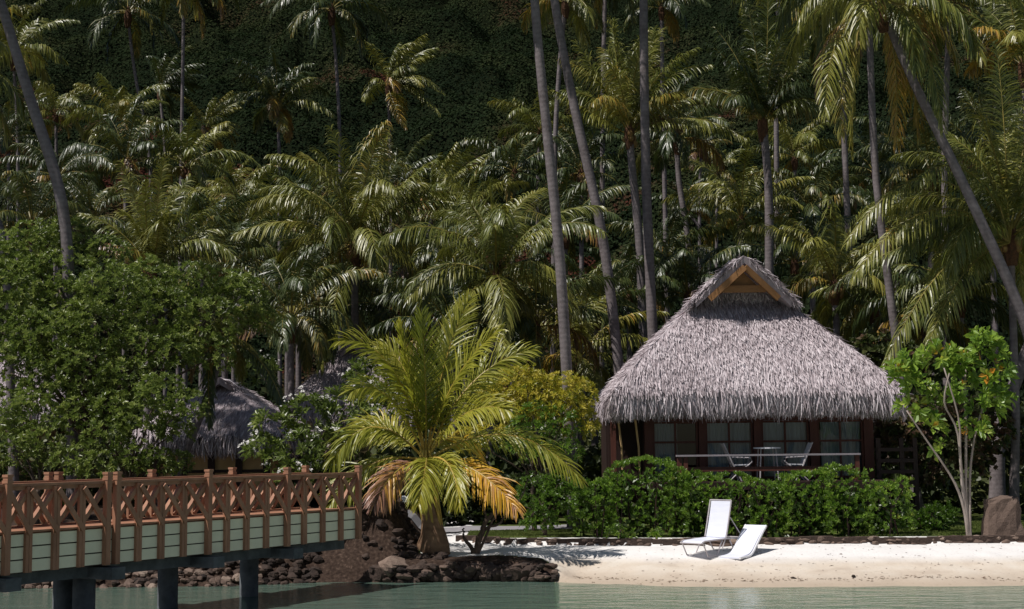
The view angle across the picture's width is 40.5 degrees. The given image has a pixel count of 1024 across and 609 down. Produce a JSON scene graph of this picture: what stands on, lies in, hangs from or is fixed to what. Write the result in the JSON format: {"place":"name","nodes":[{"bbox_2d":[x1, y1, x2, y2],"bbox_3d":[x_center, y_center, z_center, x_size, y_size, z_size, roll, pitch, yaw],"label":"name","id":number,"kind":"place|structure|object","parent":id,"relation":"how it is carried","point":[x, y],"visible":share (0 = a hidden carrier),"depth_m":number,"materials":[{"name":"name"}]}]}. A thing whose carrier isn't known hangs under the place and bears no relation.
{"place":"outdoors","nodes":[
{"label":"outdoors","id":0,"kind":"place"},
{"bbox_2d":[0,496,1023,608],"bbox_3d":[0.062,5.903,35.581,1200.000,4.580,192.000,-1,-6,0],"label":"ground","id":1,"kind":"structure","parent":0,"point":[348,563],"depth_m":30.26,"materials":[{"name":"sand"}]},
{"bbox_2d":[0,4,48,508],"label":"coconut palm","id":2,"kind":"object","parent":1,"relation":"on","point":[9,89],"visible":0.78,"depth_m":42.07,"materials":[{"name":"green plant"}]},
{"bbox_2d":[0,97,64,258],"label":"coconut palm","id":3,"kind":"object","parent":1,"relation":"on","point":[14,121],"visible":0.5,"depth_m":77.14,"materials":[{"name":"green plant"}]},
{"bbox_2d":[0,0,78,518],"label":"coconut palm","id":4,"kind":"object","parent":1,"relation":"on","point":[61,201],"visible":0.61,"depth_m":38.52,"materials":[{"name":"grey plant"}]},
{"bbox_2d":[0,0,80,352],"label":"coconut palm","id":5,"kind":"object","parent":1,"relation":"on","point":[26,34],"visible":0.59,"depth_m":90.35,"materials":[{"name":"green plant"}]},
{"bbox_2d":[0,169,102,355],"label":"coconut palm","id":6,"kind":"object","parent":1,"relation":"on","point":[33,204],"visible":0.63,"depth_m":56.19,"materials":[{"name":"green plant"}]},
{"bbox_2d":[17,80,92,341],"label":"coconut palm","id":7,"kind":"object","parent":1,"relation":"on","point":[59,106],"visible":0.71,"depth_m":97.71,"materials":[{"name":"green plant"}]},
{"bbox_2d":[0,138,114,370],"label":"coconut palm","id":8,"kind":"object","parent":1,"relation":"on","point":[38,173],"visible":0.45,"depth_m":68.47,"materials":[{"name":"green plant"}]},
{"bbox_2d":[0,386,116,524],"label":"leafy bush","id":9,"kind":"object","parent":1,"relation":"on","point":[16,435],"visible":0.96,"depth_m":34.39,"materials":[{"name":"green plant"}]},
{"bbox_2d":[33,172,160,363],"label":"coconut palm","id":10,"kind":"object","parent":1,"relation":"on","point":[93,204],"visible":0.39,"depth_m":58.63,"materials":[{"name":"green plant"}]},
{"bbox_2d":[61,72,169,299],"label":"coconut palm","id":11,"kind":"object","parent":1,"relation":"on","point":[121,106],"visible":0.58,"depth_m":85.19,"materials":[{"name":"green plant"}]},
{"bbox_2d":[62,95,187,422],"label":"coconut palm","id":12,"kind":"object","parent":1,"relation":"on","point":[121,146],"visible":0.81,"depth_m":72.69,"materials":[{"name":"green plant"}]},
{"bbox_2d":[64,0,190,416],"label":"coconut palm","id":13,"kind":"object","parent":1,"relation":"on","point":[107,17],"visible":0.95,"depth_m":94.38,"materials":[{"name":"green plant"}]},
{"bbox_2d":[48,371,210,518],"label":"leafy tree","id":14,"kind":"object","parent":1,"relation":"on","point":[97,406],"visible":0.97,"depth_m":35.10,"materials":[{"name":"green plant"}]},
{"bbox_2d":[0,215,281,518],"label":"leafy tree","id":15,"kind":"object","parent":1,"relation":"on","point":[33,312],"visible":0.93,"depth_m":37.12,"materials":[{"name":"green plant"}]},
{"bbox_2d":[76,157,240,501],"bbox_3d":[-12.251,0.983,47.334,4.983,11.662,4.965,3,-7,-28],"label":"coconut palm","id":16,"kind":"object","parent":1,"relation":"on","point":[153,233],"visible":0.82,"depth_m":47.07,"materials":[{"name":"green plant"}]},
{"bbox_2d":[21,552,322,590],"bbox_3d":[-8.118,5.614,30.618,7.970,1.344,1.898,0,-6,-5],"label":"stone revetment","id":17,"kind":"object","parent":1,"relation":"on","point":[281,571],"visible":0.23,"depth_m":30.17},
{"bbox_2d":[145,44,207,404],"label":"coconut palm","id":18,"kind":"object","parent":1,"relation":"on","point":[162,72],"visible":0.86,"depth_m":101.98,"materials":[{"name":"green plant"}]},
{"bbox_2d":[0,465,362,608],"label":"footbridge","id":19,"kind":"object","parent":1,"relation":"on","point":[76,559],"visible":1,"depth_m":24.83,"materials":[{"name":"wood"}]},
{"bbox_2d":[136,0,239,402],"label":"coconut palm","id":20,"kind":"object","parent":1,"relation":"on","point":[198,12],"visible":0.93,"depth_m":90.20,"materials":[{"name":"green plant"}]},
{"bbox_2d":[124,113,260,400],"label":"coconut palm","id":21,"kind":"object","parent":1,"relation":"on","point":[190,152],"visible":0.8,"depth_m":74.73,"materials":[{"name":"green plant"}]},
{"bbox_2d":[125,184,271,389],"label":"coconut palm","id":22,"kind":"object","parent":1,"relation":"on","point":[201,202],"visible":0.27,"depth_m":56.12,"materials":[{"name":"green plant"}]},
{"bbox_2d":[171,90,247,320],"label":"coconut palm","id":23,"kind":"object","parent":1,"relation":"on","point":[211,116],"visible":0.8,"depth_m":97.55,"materials":[{"name":"green plant"}]},
{"bbox_2d":[144,208,297,377],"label":"coconut palm","id":24,"kind":"object","parent":1,"relation":"on","point":[219,221],"visible":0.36,"depth_m":52.00,"materials":[{"name":"green plant"}]},
{"bbox_2d":[153,302,289,505],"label":"coconut palm","id":25,"kind":"object","parent":1,"relation":"on","point":[211,374],"visible":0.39,"depth_m":39.08,"materials":[{"name":"green plant"}]},
{"bbox_2d":[124,377,322,510],"bbox_3d":[-8.969,4.534,44.015,5.527,4.363,7.278,-1,-6,0],"label":"thatched bungalow","id":26,"kind":"object","parent":1,"relation":"on","point":[217,450],"visible":0.41,"depth_m":41.36,"materials":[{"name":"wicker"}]},
{"bbox_2d":[192,152,280,381],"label":"coconut palm","id":27,"kind":"object","parent":1,"relation":"on","point":[237,175],"visible":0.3,"depth_m":82.67,"materials":[{"name":"green plant"}]},
{"bbox_2d":[167,155,315,381],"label":"coconut palm","id":28,"kind":"object","parent":1,"relation":"on","point":[244,215],"visible":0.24,"depth_m":66.44,"materials":[{"name":"green plant"}]},
{"bbox_2d":[213,46,334,391],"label":"coconut palm","id":29,"kind":"object","parent":1,"relation":"on","point":[277,90],"visible":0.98,"depth_m":93.25,"materials":[{"name":"green plant"}]},
{"bbox_2d":[196,241,388,502],"bbox_3d":[-7.295,2.447,46.920,6.365,8.562,5.888,-1,-6,0],"label":"coconut palm","id":30,"kind":"object","parent":1,"relation":"on","point":[293,288],"visible":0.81,"depth_m":46.88,"materials":[{"name":"green plant"}]},
{"bbox_2d":[237,373,390,506],"bbox_3d":[-4.862,3.642,35.319,4.157,3.879,2.257,2,-7,-26],"label":"frangipani","id":31,"kind":"object","parent":1,"relation":"on","point":[315,445],"visible":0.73,"depth_m":35.14,"materials":[{"name":"green plant"}]},
{"bbox_2d":[248,224,394,363],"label":"coconut palm","id":32,"kind":"object","parent":1,"relation":"on","point":[325,296],"visible":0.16,"depth_m":52.94,"materials":[{"name":"green plant"}]},
{"bbox_2d":[259,0,392,355],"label":"coconut palm","id":33,"kind":"object","parent":1,"relation":"on","point":[318,14],"visible":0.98,"depth_m":94.36,"materials":[{"name":"green plant"}]},
{"bbox_2d":[234,350,420,484],"bbox_3d":[-5.695,3.899,43.568,6.263,5.104,2.634,-1,-6,0],"label":"frangipani","id":34,"kind":"object","parent":1,"relation":"on","point":[359,367],"visible":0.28,"depth_m":43.83,"materials":[{"name":"green plant"}]},
{"bbox_2d":[230,119,477,376],"bbox_3d":[-5.679,0.145,50.609,8.211,13.830,8.178,-4,-7,31],"label":"coconut palm","id":35,"kind":"object","parent":1,"relation":"on","point":[370,200],"visible":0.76,"depth_m":49.91,"materials":[{"name":"green plant"}]},
{"bbox_2d":[277,343,436,500],"bbox_3d":[-5.721,4.403,50.831,5.908,5.961,7.683,-1,-6,0],"label":"thatched bungalow","id":36,"kind":"object","parent":1,"relation":"on","point":[331,376],"visible":0.09,"depth_m":48.40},
{"bbox_2d":[350,34,445,336],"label":"coconut palm","id":37,"kind":"object","parent":1,"relation":"on","point":[392,73],"visible":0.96,"depth_m":99.61,"materials":[{"name":"green plant"}]},
{"bbox_2d":[317,251,490,371],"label":"coconut palm","id":38,"kind":"object","parent":1,"relation":"on","point":[363,285],"visible":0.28,"depth_m":51.67,"materials":[{"name":"green plant"}]},
{"bbox_2d":[362,493,447,559],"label":"rubble wall","id":39,"kind":"structure","parent":1,"relation":"on","point":[413,535],"depth_m":31.38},
{"bbox_2d":[378,142,494,234],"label":"coconut palm","id":40,"kind":"object","parent":1,"relation":"on","point":[456,163],"visible":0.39,"depth_m":76.32,"materials":[{"name":"green plant"}]},
{"bbox_2d":[323,289,587,555],"bbox_3d":[-1.418,2.605,32.066,6.332,6.255,4.083,-1,-6,0],"label":"young coconut palm","id":41,"kind":"object","parent":1,"relation":"on","point":[433,538],"visible":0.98,"depth_m":31.72,"materials":[{"name":"green plant"}]},
{"bbox_2d":[366,258,547,457],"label":"coconut palm","id":42,"kind":"object","parent":1,"relation":"on","point":[446,297],"visible":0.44,"depth_m":46.71,"materials":[{"name":"green plant"}]},
{"bbox_2d":[369,561,558,584],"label":"ledge wall","id":43,"kind":"structure","parent":1,"relation":"on","point":[433,573],"depth_m":30.32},
{"bbox_2d":[400,156,529,422],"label":"coconut palm","id":44,"kind":"object","parent":1,"relation":"on","point":[498,184],"visible":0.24,"depth_m":70.51,"materials":[{"name":"green plant"}]},
{"bbox_2d":[398,471,561,526],"bbox_3d":[-1.035,5.893,41.304,5.129,1.885,1.959,-1,-6,0],"label":"hedge","id":45,"kind":"object","parent":1,"relation":"on","point":[476,515],"visible":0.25,"depth_m":40.82,"materials":[{"name":"green plant"}]},
{"bbox_2d":[374,162,608,512],"bbox_3d":[-0.191,1.234,45.129,7.302,11.423,7.331,-4,-7,27],"label":"coconut palm","id":46,"kind":"object","parent":1,"relation":"on","point":[498,231],"visible":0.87,"depth_m":44.51,"materials":[{"name":"green plant"}]},
{"bbox_2d":[0,397,1023,517],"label":"undergrowth","id":47,"kind":"object","parent":1,"relation":"on","point":[591,465],"visible":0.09,"depth_m":44.62,"materials":[{"name":"green plant"}]},
{"bbox_2d":[455,135,577,411],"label":"coconut palm","id":48,"kind":"object","parent":1,"relation":"on","point":[504,159],"visible":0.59,"depth_m":76.56,"materials":[{"name":"green plant"}]},
{"bbox_2d":[450,362,602,530],"bbox_3d":[0.411,3.864,37.103,4.053,4.628,1.977,-1,-6,7],"label":"croton bush","id":49,"kind":"object","parent":1,"relation":"on","point":[547,396],"visible":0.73,"depth_m":36.89,"materials":[{"name":"green plant"}]},
{"bbox_2d":[443,253,622,512],"bbox_3d":[0.627,2.730,46.869,6.430,8.760,5.909,-1,-6,0],"label":"coconut palm","id":50,"kind":"object","parent":1,"relation":"on","point":[585,312],"visible":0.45,"depth_m":46.84,"materials":[{"name":"green plant"}]},
{"bbox_2d":[487,86,589,392],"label":"coconut palm","id":51,"kind":"object","parent":1,"relation":"on","point":[533,118],"visible":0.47,"depth_m":85.37,"materials":[{"name":"green plant"}]},
{"bbox_2d":[499,400,585,531],"bbox_3d":[0.797,4.273,36.216,2.349,3.634,1.476,-1,-6,0],"label":"garden bush","id":52,"kind":"object","parent":1,"relation":"on","point":[549,426],"visible":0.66,"depth_m":36.12,"materials":[{"name":"green plant"}]},
{"bbox_2d":[509,469,585,535],"bbox_3d":[0.893,5.033,34.730,2.086,1.818,1.318,-1,-6,0],"label":"garden bush","id":53,"kind":"object","parent":1,"relation":"on","point":[549,491],"visible":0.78,"depth_m":34.57,"materials":[{"name":"green plant"}]},
{"bbox_2d":[530,0,583,528],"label":"coconut palm","id":54,"kind":"object","parent":1,"relation":"on","point":[562,303],"visible":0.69,"depth_m":38.87,"materials":[{"name":"grey plant"}]},
{"bbox_2d":[520,0,604,418],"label":"coconut palm","id":55,"kind":"object","parent":1,"relation":"on","point":[585,8],"visible":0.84,"depth_m":71.93,"materials":[{"name":"green plant"}]},
{"bbox_2d":[509,170,641,427],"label":"coconut palm","id":56,"kind":"object","parent":1,"relation":"on","point":[575,192],"visible":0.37,"depth_m":60.18,"materials":[{"name":"green plant"}]},
{"bbox_2d":[518,111,636,419],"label":"coconut palm","id":57,"kind":"object","parent":1,"relation":"on","point":[569,146],"visible":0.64,"depth_m":72.74,"materials":[{"name":"green plant"}]},
{"bbox_2d":[488,264,668,445],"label":"coconut palm","id":58,"kind":"object","parent":1,"relation":"on","point":[581,365],"visible":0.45,"depth_m":49.75,"materials":[{"name":"green plant"}]},
{"bbox_2d":[550,0,630,507],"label":"coconut palm","id":59,"kind":"object","parent":1,"relation":"on","point":[615,335],"visible":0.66,"depth_m":47.56,"materials":[{"name":"grey plant"}]},
{"bbox_2d":[543,247,675,445],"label":"coconut palm","id":60,"kind":"object","parent":1,"relation":"on","point":[630,307],"visible":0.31,"depth_m":52.99,"materials":[{"name":"green plant"}]},
{"bbox_2d":[567,454,695,537],"bbox_3d":[2.979,4.872,34.680,3.211,2.270,1.816,-1,-6,0],"label":"hedge","id":61,"kind":"object","parent":1,"relation":"on","point":[670,502],"visible":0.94,"depth_m":34.38,"materials":[{"name":"green plant"}]},
{"bbox_2d":[570,244,696,360],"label":"coconut palm","id":62,"kind":"object","parent":1,"relation":"on","point":[630,282],"visible":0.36,"depth_m":57.88,"materials":[{"name":"green plant"}]},
{"bbox_2d":[639,0,657,338],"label":"coconut palm","id":63,"kind":"object","parent":1,"relation":"on","point":[651,311],"visible":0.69,"depth_m":49.10,"materials":[{"name":"grey plant"}]},
{"bbox_2d":[550,17,750,344],"bbox_3d":[5.746,-1.959,57.439,8.374,20.201,6.066,-1,-6,0],"label":"coconut palm","id":64,"kind":"object","parent":1,"relation":"on","point":[622,106],"visible":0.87,"depth_m":57.62,"materials":[{"name":"green plant"}]},
{"bbox_2d":[595,207,733,324],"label":"coconut palm","id":65,"kind":"object","parent":1,"relation":"on","point":[660,244],"visible":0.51,"depth_m":62.17,"materials":[{"name":"green plant"}]},
{"bbox_2d":[622,0,710,320],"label":"coconut palm","id":66,"kind":"object","parent":1,"relation":"on","point":[676,9],"visible":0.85,"depth_m":81.92,"materials":[{"name":"green plant"}]},
{"bbox_2d":[617,74,741,287],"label":"coconut palm","id":67,"kind":"object","parent":1,"relation":"on","point":[666,144],"visible":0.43,"depth_m":64.04,"materials":[{"name":"green plant"}]},
{"bbox_2d":[617,237,752,328],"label":"coconut palm","id":68,"kind":"object","parent":1,"relation":"on","point":[683,269],"visible":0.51,"depth_m":57.94,"materials":[{"name":"green plant"}]},
{"bbox_2d":[680,499,739,556],"bbox_3d":[4.669,5.104,31.774,1.784,1.252,0.654,5,-8,-42],"label":"sun lounger","id":69,"kind":"object","parent":1,"relation":"on","point":[719,517],"visible":0.81,"depth_m":31.79,"materials":[{"name":"white plastic"}]},
{"bbox_2d":[661,137,815,263],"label":"coconut palm","id":70,"kind":"object","parent":1,"relation":"on","point":[739,223],"visible":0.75,"depth_m":66.47,"materials":[{"name":"green plant"}]},
{"bbox_2d":[456,535,1023,546],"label":"stone edging","id":71,"kind":"object","parent":1,"relation":"on","point":[873,540],"visible":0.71,"depth_m":32.87,"materials":[{"name":"stone"}]},
{"bbox_2d":[587,256,913,532],"bbox_3d":[6.624,2.739,41.518,8.463,7.759,10.173,-1,-6,0],"label":"thatched bungalow","id":72,"kind":"object","parent":1,"relation":"on","point":[741,356],"visible":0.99,"depth_m":38.55,"materials":[{"name":"grey plant"}]},
{"bbox_2d":[652,421,698,479],"bbox_3d":[4.565,4.087,38.846,1.265,1.650,0.320,-1,-6,0],"label":"window","id":73,"kind":"structure","parent":72,"relation":"in","point":[665,441],"depth_m":38.93,"materials":[{"name":"brown glass"}]},
{"bbox_2d":[705,420,753,479],"bbox_3d":[6.068,4.071,38.846,1.325,1.650,0.320,-1,-6,0],"label":"window","id":74,"kind":"structure","parent":72,"relation":"in","point":[737,436],"depth_m":38.96,"materials":[{"name":"clear glass"}]},
{"bbox_2d":[761,420,809,478],"bbox_3d":[7.631,4.055,38.846,1.324,1.650,0.320,-1,-6,0],"label":"window","id":75,"kind":"structure","parent":72,"relation":"in","point":[790,435],"depth_m":38.96,"materials":[{"name":"clear glass"}]},
{"bbox_2d":[817,419,864,477],"bbox_3d":[9.171,4.039,38.846,1.280,1.650,0.320,-1,-6,0],"label":"window","id":76,"kind":"structure","parent":72,"relation":"in","point":[837,436],"depth_m":38.95,"materials":[{"name":"clear glass"}]},
{"bbox_2d":[684,0,836,275],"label":"coconut palm","id":77,"kind":"object","parent":1,"relation":"on","point":[762,98],"visible":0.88,"depth_m":55.77,"materials":[{"name":"green plant"}]},
{"bbox_2d":[676,461,876,537],"bbox_3d":[6.508,4.929,34.414,4.874,2.044,1.704,-1,-6,0],"label":"hedge","id":78,"kind":"object","parent":1,"relation":"on","point":[832,502],"visible":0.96,"depth_m":34.23,"materials":[{"name":"green plant"}]},
{"bbox_2d":[744,112,841,311],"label":"coconut palm","id":79,"kind":"object","parent":1,"relation":"on","point":[786,136],"visible":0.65,"depth_m":85.08,"materials":[{"name":"green plant"}]},
{"bbox_2d":[722,204,867,303],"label":"coconut palm","id":80,"kind":"object","parent":1,"relation":"on","point":[780,267],"visible":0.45,"depth_m":58.05,"materials":[{"name":"green plant"}]},
{"bbox_2d":[746,155,868,313],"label":"coconut palm","id":81,"kind":"object","parent":1,"relation":"on","point":[813,191],"visible":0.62,"depth_m":66.35,"materials":[{"name":"green plant"}]},
{"bbox_2d":[749,191,923,505],"bbox_3d":[11.474,1.668,49.135,6.245,11.148,6.277,-1,-6,0],"label":"coconut palm","id":82,"kind":"object","parent":1,"relation":"on","point":[829,266],"visible":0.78,"depth_m":49.09,"materials":[{"name":"green plant"}]},
{"bbox_2d":[775,0,953,507],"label":"coconut palm","id":83,"kind":"object","parent":1,"relation":"on","point":[782,22],"visible":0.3,"depth_m":44.75,"materials":[{"name":"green plant"}]},
{"bbox_2d":[796,227,942,430],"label":"coconut palm","id":84,"kind":"object","parent":1,"relation":"on","point":[845,333],"visible":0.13,"depth_m":52.21,"materials":[{"name":"green plant"}]},
{"bbox_2d":[811,113,929,341],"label":"coconut palm","id":85,"kind":"object","parent":1,"relation":"on","point":[882,159],"visible":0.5,"depth_m":75.01,"materials":[{"name":"green plant"}]},
{"bbox_2d":[736,0,1023,337],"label":"coconut palm","id":86,"kind":"object","parent":1,"relation":"on","point":[895,30],"visible":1,"depth_m":38.25,"materials":[{"name":"green plant"}]},
{"bbox_2d":[862,474,916,535],"bbox_3d":[9.279,5.014,34.080,1.292,1.678,1.313,-1,-6,0],"label":"hedge","id":87,"kind":"object","parent":1,"relation":"on","point":[877,489],"visible":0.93,"depth_m":34.01,"materials":[{"name":"green plant"}]},
{"bbox_2d":[875,438,919,524],"bbox_3d":[10.491,4.838,37.714,1.121,2.400,0.135,-1,-6,0],"label":"slatted fence","id":88,"kind":"object","parent":1,"relation":"on","point":[901,449],"visible":0.56,"depth_m":37.71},
{"bbox_2d":[825,175,969,328],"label":"coconut palm","id":89,"kind":"object","parent":1,"relation":"on","point":[855,190],"visible":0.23,"depth_m":64.62,"materials":[{"name":"green plant"}]},
{"bbox_2d":[849,327,959,510],"bbox_3d":[12.876,3.844,45.795,4.102,6.229,2.032,-1,-6,0],"label":"sea grape","id":90,"kind":"object","parent":1,"relation":"on","point":[880,349],"visible":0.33,"depth_m":45.65,"materials":[{"name":"green plant"}]},
{"bbox_2d":[826,265,1017,506],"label":"coconut palm","id":91,"kind":"object","parent":1,"relation":"on","point":[918,275],"visible":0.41,"depth_m":46.76,"materials":[{"name":"green plant"}]},
{"bbox_2d":[823,40,1023,502],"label":"coconut palm","id":92,"kind":"object","parent":1,"relation":"on","point":[1002,198],"visible":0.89,"depth_m":40.86,"materials":[{"name":"green plant"}]},
{"bbox_2d":[853,113,999,382],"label":"coconut palm","id":93,"kind":"object","parent":1,"relation":"on","point":[900,173],"visible":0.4,"depth_m":62.51,"materials":[{"name":"green plant"}]},
{"bbox_2d":[903,499,960,531],"bbox_3d":[10.649,5.472,35.220,1.409,1.050,1.318,-1,-6,0],"label":"hedge","id":94,"kind":"object","parent":1,"relation":"on","point":[936,517],"visible":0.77,"depth_m":35.14,"materials":[{"name":"green plant"}]},
{"bbox_2d":[861,389,1023,511],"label":"sea grape","id":95,"kind":"object","parent":1,"relation":"on","point":[897,428],"visible":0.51,"depth_m":39.96,"materials":[{"name":"green plant"}]},
{"bbox_2d":[873,0,1011,492],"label":"coconut palm","id":96,"kind":"object","parent":1,"relation":"on","point":[877,35],"visible":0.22,"depth_m":57.20,"materials":[{"name":"green plant"}]},
{"bbox_2d":[863,208,1023,510],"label":"coconut palm","id":97,"kind":"object","parent":1,"relation":"on","point":[961,311],"visible":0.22,"depth_m":47.16,"materials":[{"name":"green plant"}]},
{"bbox_2d":[878,325,1019,535],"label":"young tree","id":98,"kind":"object","parent":1,"relation":"on","point":[949,359],"visible":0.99,"depth_m":33.31,"materials":[{"name":"green plant"}]},
{"bbox_2d":[918,69,1022,412],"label":"coconut palm","id":99,"kind":"object","parent":1,"relation":"on","point":[958,128],"visible":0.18,"depth_m":60.66,"materials":[{"name":"green plant"}]},
{"bbox_2d":[930,0,1023,131],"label":"coconut palm","id":100,"kind":"object","parent":1,"relation":"on","point":[1012,37],"visible":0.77,"depth_m":53.30,"materials":[{"name":"green plant"}]},
{"bbox_2d":[955,129,1023,497],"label":"coconut palm","id":101,"kind":"object","parent":1,"relation":"on","point":[997,485],"visible":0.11,"depth_m":43.60,"materials":[{"name":"green plant"}]},
{"bbox_2d":[981,495,1023,535],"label":"standing stone","id":102,"kind":"object","parent":1,"relation":"on","point":[1002,515],"visible":0.89,"depth_m":33.10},
{"bbox_2d":[0,0,1023,410],"bbox_3d":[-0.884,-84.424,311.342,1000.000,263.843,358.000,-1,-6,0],"label":"hill","id":103,"kind":"structure","parent":0,"point":[486,22],"depth_m":202.29,"materials":[{"name":"plant"}]},
{"bbox_2d":[0,0,1023,412],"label":"hillside scrub","id":104,"kind":"object","parent":103,"relation":"on","point":[440,56],"visible":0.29,"depth_m":193.18,"materials":[{"name":"plant"}]},
{"bbox_2d":[0,581,1023,608],"bbox_3d":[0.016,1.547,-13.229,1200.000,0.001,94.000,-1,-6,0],"label":"water","id":105,"kind":"structure","parent":0,"point":[38,599],"depth_m":27.18,"materials":[{"name":"liquid"}]},
{"bbox_2d":[467,513,1023,537],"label":"lawn grass","id":106,"kind":"structure","parent":0,"point":[959,527],"depth_m":35.70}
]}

